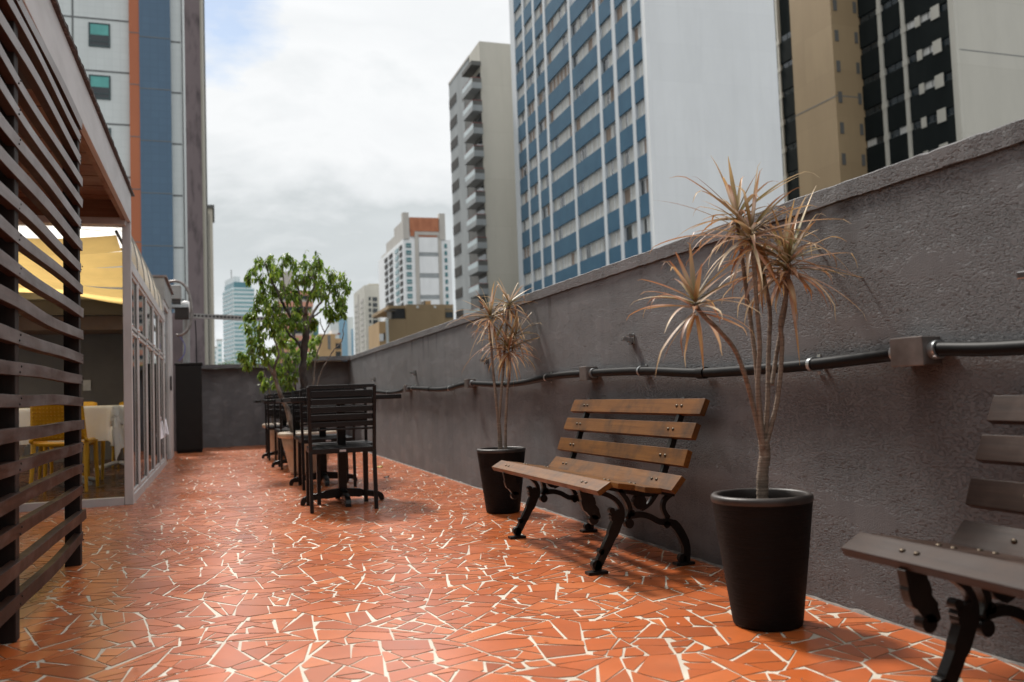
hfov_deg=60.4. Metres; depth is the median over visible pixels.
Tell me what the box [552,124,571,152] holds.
window
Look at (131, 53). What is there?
striped hotel
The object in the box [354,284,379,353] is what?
building
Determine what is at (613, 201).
window
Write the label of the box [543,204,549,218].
window
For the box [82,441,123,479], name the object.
plastic chair
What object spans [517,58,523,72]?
window
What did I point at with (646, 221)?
window
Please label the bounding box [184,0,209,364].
stained tower
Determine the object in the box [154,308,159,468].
window
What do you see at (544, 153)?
window
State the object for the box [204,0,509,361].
sky
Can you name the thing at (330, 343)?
ochre house
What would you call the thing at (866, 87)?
dark clad tower
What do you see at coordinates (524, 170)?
window
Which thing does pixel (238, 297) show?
office tower
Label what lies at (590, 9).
window
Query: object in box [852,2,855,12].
slit window
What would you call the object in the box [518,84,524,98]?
window
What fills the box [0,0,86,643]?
slatted screen
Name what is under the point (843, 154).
slit window
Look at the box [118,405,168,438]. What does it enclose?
tablecloth
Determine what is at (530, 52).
window
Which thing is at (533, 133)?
window
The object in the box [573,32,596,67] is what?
window
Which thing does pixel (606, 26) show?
window
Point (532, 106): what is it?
window
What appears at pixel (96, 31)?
window
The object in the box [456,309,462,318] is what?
window
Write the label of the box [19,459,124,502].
dining floor
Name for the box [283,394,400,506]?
pedestal table
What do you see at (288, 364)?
potted tree
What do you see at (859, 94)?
slit window
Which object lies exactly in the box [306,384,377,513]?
metal chair
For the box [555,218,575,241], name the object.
window
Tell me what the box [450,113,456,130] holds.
window
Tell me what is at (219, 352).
block
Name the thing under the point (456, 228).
window
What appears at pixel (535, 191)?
window
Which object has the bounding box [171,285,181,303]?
meter box
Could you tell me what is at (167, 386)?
door
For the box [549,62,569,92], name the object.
window
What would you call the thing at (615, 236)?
window
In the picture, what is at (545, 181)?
window
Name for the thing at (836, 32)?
slit window
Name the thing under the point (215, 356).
block
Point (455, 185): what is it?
window
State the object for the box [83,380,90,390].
wall plate
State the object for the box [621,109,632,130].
window
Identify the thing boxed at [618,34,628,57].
window
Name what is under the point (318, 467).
metal chair
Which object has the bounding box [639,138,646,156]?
window
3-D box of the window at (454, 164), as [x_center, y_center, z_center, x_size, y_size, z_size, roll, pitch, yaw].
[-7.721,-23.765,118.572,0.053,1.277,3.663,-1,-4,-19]
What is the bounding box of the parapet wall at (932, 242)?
[348,118,1023,666]
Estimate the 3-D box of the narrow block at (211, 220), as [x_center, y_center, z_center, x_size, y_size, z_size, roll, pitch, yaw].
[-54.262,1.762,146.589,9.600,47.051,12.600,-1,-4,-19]
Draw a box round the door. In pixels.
[162,300,171,460]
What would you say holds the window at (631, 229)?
in the blue panel tower at (624, 111)
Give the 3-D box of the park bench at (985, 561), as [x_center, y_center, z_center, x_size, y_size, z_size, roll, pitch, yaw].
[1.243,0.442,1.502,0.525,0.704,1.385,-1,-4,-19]
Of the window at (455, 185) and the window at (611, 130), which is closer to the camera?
the window at (611, 130)
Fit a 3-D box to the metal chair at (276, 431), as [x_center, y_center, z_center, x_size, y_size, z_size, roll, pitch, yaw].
[-2.578,1.035,10.453,0.461,0.846,0.512,-1,-4,-19]
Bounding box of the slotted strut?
[189,313,296,389]
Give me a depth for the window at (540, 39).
90.85 m
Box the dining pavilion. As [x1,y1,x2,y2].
[18,0,173,511]
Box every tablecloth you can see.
[19,405,123,459]
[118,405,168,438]
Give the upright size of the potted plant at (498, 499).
1.506 m
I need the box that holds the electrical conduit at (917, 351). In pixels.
[367,336,1023,393]
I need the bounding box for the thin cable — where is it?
[195,320,196,362]
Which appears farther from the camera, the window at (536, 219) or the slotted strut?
the window at (536, 219)
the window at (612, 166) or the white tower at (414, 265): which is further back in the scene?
the white tower at (414, 265)
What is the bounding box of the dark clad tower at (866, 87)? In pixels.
[774,0,1023,201]
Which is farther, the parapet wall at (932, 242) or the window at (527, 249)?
the window at (527, 249)
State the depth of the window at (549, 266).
89.42 m
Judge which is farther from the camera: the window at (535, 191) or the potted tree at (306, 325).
the window at (535, 191)
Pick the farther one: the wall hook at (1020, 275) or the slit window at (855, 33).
the slit window at (855, 33)
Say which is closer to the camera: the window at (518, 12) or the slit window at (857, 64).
the slit window at (857, 64)
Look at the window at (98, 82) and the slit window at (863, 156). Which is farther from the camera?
the slit window at (863, 156)
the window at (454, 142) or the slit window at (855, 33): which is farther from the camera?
the window at (454, 142)
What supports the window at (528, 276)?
in the blue panel tower at (624, 111)
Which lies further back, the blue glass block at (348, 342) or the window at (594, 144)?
the blue glass block at (348, 342)
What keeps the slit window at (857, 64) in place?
in the dark clad tower at (866, 87)
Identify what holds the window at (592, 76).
in the blue panel tower at (624, 111)
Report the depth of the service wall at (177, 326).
14.38 m
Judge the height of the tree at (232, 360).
16.598 m
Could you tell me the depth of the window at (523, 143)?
97.28 m
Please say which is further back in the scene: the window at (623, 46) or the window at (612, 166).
the window at (612, 166)
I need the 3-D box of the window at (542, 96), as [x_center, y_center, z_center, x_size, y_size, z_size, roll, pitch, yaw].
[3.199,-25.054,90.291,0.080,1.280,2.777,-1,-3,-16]
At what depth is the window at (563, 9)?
85.47 m
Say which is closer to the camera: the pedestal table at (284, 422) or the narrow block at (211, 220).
the pedestal table at (284, 422)
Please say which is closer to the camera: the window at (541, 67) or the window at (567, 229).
the window at (567, 229)
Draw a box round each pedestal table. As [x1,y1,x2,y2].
[253,400,286,458]
[261,399,299,466]
[276,399,357,485]
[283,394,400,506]
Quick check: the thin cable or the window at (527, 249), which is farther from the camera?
the window at (527, 249)
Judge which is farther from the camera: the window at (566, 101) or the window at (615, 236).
the window at (566, 101)
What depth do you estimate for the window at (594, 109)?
78.15 m
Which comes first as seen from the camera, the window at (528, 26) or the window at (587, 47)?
the window at (587, 47)
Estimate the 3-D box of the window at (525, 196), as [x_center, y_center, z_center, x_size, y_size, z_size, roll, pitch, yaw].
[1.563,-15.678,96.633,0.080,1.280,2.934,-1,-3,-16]
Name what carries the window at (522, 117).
in the blue panel tower at (624, 111)
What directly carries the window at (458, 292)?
in the balcony tower at (483, 178)
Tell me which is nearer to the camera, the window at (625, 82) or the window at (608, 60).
the window at (625, 82)
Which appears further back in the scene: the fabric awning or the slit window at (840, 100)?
the slit window at (840, 100)
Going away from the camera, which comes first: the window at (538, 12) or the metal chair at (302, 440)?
the metal chair at (302, 440)
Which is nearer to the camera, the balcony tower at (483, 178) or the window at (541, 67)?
the window at (541, 67)
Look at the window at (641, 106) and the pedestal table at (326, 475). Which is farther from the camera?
the window at (641, 106)
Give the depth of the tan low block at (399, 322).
120.58 m
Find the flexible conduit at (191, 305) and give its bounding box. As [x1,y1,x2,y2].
[169,280,192,336]
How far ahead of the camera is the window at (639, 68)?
67.58 m
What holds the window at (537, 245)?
in the blue panel tower at (624, 111)
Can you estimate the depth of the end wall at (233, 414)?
15.06 m
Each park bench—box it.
[492,397,709,575]
[841,395,1023,681]
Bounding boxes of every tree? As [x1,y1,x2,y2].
[215,354,256,364]
[236,250,352,474]
[257,328,321,451]
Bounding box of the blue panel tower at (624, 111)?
[509,0,784,295]
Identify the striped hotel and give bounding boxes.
[58,0,187,312]
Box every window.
[88,22,109,47]
[89,74,110,99]
[132,275,139,491]
[139,286,147,484]
[147,298,154,475]
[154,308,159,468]
[159,316,164,462]
[445,312,452,317]
[449,92,455,109]
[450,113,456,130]
[450,135,457,150]
[451,157,458,172]
[452,178,458,192]
[452,200,459,213]
[453,222,460,235]
[454,243,460,256]
[454,265,461,277]
[455,287,462,298]
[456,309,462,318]
[515,5,521,20]
[516,31,522,46]
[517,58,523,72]
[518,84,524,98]
[519,111,525,124]
[520,137,526,151]
[521,164,527,177]
[522,191,528,204]
[523,218,529,231]
[524,245,530,257]
[525,272,531,284]
[526,17,531,33]
[526,45,532,60]
[527,72,533,88]
[528,100,534,115]
[529,127,535,142]
[531,155,536,169]
[531,183,538,197]
[532,211,539,225]
[534,239,540,253]
[535,3,541,19]
[535,268,541,280]
[536,31,543,47]
[538,60,544,76]
[539,89,545,104]
[540,117,546,132]
[541,145,547,160]
[542,174,548,189]
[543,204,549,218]
[544,233,550,247]
[545,262,552,276]
[547,0,566,34]
[548,31,567,63]
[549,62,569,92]
[550,92,570,122]
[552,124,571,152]
[553,156,573,181]
[554,187,574,211]
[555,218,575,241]
[556,250,576,271]
[572,0,594,35]
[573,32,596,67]
[575,65,597,98]
[576,100,599,130]
[577,133,600,163]
[578,168,602,195]
[580,202,603,227]
[581,237,605,260]
[601,16,610,37]
[602,51,612,71]
[604,86,614,106]
[605,122,615,141]
[607,158,617,176]
[608,193,618,211]
[610,230,620,247]
[616,0,627,21]
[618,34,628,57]
[619,72,630,93]
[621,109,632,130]
[623,146,633,166]
[624,184,635,203]
[626,221,637,240]
[634,22,641,41]
[636,60,642,79]
[637,99,644,117]
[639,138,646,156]
[641,176,648,194]
[643,215,650,233]
[833,0,836,10]
[834,30,838,40]
[836,60,840,71]
[838,91,842,102]
[840,122,843,133]
[842,153,845,164]
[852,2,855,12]
[854,32,857,42]
[856,62,859,73]
[858,93,861,103]
[860,124,863,134]
[862,155,865,165]
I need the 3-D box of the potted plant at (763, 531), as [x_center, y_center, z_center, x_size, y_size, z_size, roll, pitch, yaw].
[0.790,0.127,2.787,0.852,1.516,0.695,-2,-3,-3]
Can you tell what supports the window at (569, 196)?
in the blue panel tower at (624, 111)
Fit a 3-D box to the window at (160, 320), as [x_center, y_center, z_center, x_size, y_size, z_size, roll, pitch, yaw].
[-4.195,0.581,10.524,0.044,1.731,0.862,-1,-4,-19]
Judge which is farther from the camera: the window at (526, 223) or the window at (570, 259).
the window at (526, 223)
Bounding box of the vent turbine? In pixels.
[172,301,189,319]
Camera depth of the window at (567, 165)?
84.62 m
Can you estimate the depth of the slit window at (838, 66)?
82.86 m
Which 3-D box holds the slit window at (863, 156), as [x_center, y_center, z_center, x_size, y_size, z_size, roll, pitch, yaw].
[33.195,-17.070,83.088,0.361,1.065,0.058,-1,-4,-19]
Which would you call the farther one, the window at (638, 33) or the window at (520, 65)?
the window at (520, 65)
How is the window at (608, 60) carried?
in the blue panel tower at (624, 111)
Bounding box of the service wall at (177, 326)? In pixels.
[172,313,182,450]
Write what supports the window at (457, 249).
in the balcony tower at (483, 178)
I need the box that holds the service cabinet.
[174,362,202,453]
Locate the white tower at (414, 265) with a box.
[378,212,452,321]
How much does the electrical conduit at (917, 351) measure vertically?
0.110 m
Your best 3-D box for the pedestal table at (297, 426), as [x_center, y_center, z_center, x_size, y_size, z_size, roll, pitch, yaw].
[-2.463,1.047,10.114,0.760,0.767,0.700,-1,-4,-19]
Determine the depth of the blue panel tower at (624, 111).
68.99 m
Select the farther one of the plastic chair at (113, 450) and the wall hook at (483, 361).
the plastic chair at (113, 450)
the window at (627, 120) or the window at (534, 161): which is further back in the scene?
the window at (534, 161)
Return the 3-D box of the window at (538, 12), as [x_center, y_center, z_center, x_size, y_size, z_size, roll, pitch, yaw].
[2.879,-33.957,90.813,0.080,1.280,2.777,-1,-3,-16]
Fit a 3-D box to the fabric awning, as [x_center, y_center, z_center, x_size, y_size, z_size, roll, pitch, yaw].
[-5.329,-0.686,8.612,3.149,0.271,4.580,-1,-4,-19]
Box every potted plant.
[449,281,539,513]
[627,155,865,631]
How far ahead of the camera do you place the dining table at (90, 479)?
8.78 m
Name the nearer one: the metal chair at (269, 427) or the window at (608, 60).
the metal chair at (269, 427)
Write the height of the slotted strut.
2.148 m
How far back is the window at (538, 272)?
92.94 m
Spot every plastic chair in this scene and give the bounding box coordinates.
[29,405,98,490]
[38,402,99,479]
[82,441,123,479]
[111,402,123,466]
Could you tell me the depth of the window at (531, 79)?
94.06 m
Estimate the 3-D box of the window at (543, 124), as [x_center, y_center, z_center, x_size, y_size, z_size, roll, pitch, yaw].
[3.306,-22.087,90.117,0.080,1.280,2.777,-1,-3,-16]
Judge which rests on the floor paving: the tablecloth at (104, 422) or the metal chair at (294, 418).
the metal chair at (294, 418)
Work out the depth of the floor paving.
3.24 m
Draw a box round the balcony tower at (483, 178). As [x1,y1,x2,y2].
[448,41,519,318]
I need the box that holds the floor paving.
[0,445,1023,681]
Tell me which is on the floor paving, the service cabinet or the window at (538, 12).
the service cabinet
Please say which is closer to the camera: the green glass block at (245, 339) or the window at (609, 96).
the window at (609, 96)
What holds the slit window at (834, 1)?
in the dark clad tower at (866, 87)
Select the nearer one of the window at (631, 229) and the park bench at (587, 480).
the park bench at (587, 480)
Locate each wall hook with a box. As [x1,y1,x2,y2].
[480,357,487,363]
[621,333,634,344]
[1017,271,1023,280]
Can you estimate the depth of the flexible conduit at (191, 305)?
13.46 m
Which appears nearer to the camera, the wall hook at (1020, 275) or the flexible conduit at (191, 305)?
the wall hook at (1020, 275)
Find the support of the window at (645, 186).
in the blue panel tower at (624, 111)
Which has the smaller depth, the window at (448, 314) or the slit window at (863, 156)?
the slit window at (863, 156)
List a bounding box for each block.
[208,205,214,364]
[215,347,216,364]
[216,339,222,363]
[244,321,260,363]
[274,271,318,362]
[326,317,353,355]
[368,301,453,348]
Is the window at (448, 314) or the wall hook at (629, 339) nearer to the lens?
the wall hook at (629, 339)
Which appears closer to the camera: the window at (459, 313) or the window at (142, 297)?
the window at (142, 297)
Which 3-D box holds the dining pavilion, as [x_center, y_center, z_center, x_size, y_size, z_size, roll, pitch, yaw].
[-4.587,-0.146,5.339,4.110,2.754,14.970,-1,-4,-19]
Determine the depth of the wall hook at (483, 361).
6.68 m
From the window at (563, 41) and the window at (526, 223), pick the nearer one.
the window at (563, 41)
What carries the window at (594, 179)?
in the blue panel tower at (624, 111)
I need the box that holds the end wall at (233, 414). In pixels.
[202,356,349,447]
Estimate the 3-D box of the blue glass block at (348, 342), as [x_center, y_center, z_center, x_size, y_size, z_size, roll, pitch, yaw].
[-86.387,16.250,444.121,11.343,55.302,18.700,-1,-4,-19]
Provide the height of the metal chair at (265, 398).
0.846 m
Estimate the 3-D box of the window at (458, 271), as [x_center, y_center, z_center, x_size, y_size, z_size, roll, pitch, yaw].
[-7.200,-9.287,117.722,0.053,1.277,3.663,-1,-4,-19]
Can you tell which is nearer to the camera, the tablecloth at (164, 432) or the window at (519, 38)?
the tablecloth at (164, 432)
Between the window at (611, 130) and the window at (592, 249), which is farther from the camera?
the window at (592, 249)
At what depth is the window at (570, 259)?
84.11 m
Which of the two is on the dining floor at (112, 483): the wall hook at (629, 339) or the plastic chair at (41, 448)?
the plastic chair at (41, 448)
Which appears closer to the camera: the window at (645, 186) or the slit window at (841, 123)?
the window at (645, 186)
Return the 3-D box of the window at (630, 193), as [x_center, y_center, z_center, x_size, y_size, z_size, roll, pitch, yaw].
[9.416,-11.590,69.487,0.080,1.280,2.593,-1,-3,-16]
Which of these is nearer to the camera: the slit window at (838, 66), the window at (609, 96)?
the window at (609, 96)
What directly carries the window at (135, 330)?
in the dining pavilion
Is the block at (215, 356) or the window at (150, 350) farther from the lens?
the block at (215, 356)
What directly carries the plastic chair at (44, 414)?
on the dining floor at (112, 483)
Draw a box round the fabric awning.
[18,230,122,303]
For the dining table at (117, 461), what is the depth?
10.57 m
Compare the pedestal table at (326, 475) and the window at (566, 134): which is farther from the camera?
the window at (566, 134)
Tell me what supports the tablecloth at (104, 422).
on the dining table at (90, 479)
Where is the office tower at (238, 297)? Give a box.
[223,270,254,363]
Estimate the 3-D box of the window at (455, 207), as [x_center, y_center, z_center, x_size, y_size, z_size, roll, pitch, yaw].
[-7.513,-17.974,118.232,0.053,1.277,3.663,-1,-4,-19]
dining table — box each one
[82,476,94,484]
[94,451,123,470]
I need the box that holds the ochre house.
[316,330,341,361]
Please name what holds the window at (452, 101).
in the balcony tower at (483, 178)
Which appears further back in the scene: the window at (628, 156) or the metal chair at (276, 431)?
the window at (628, 156)
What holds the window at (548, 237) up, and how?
in the blue panel tower at (624, 111)
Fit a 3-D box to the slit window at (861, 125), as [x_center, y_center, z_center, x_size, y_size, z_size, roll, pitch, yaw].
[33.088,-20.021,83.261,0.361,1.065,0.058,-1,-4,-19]
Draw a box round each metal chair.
[264,395,290,452]
[267,394,303,460]
[273,393,307,465]
[278,392,317,469]
[291,390,348,483]
[298,389,356,489]
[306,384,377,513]
[306,387,377,504]
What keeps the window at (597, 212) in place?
in the blue panel tower at (624, 111)

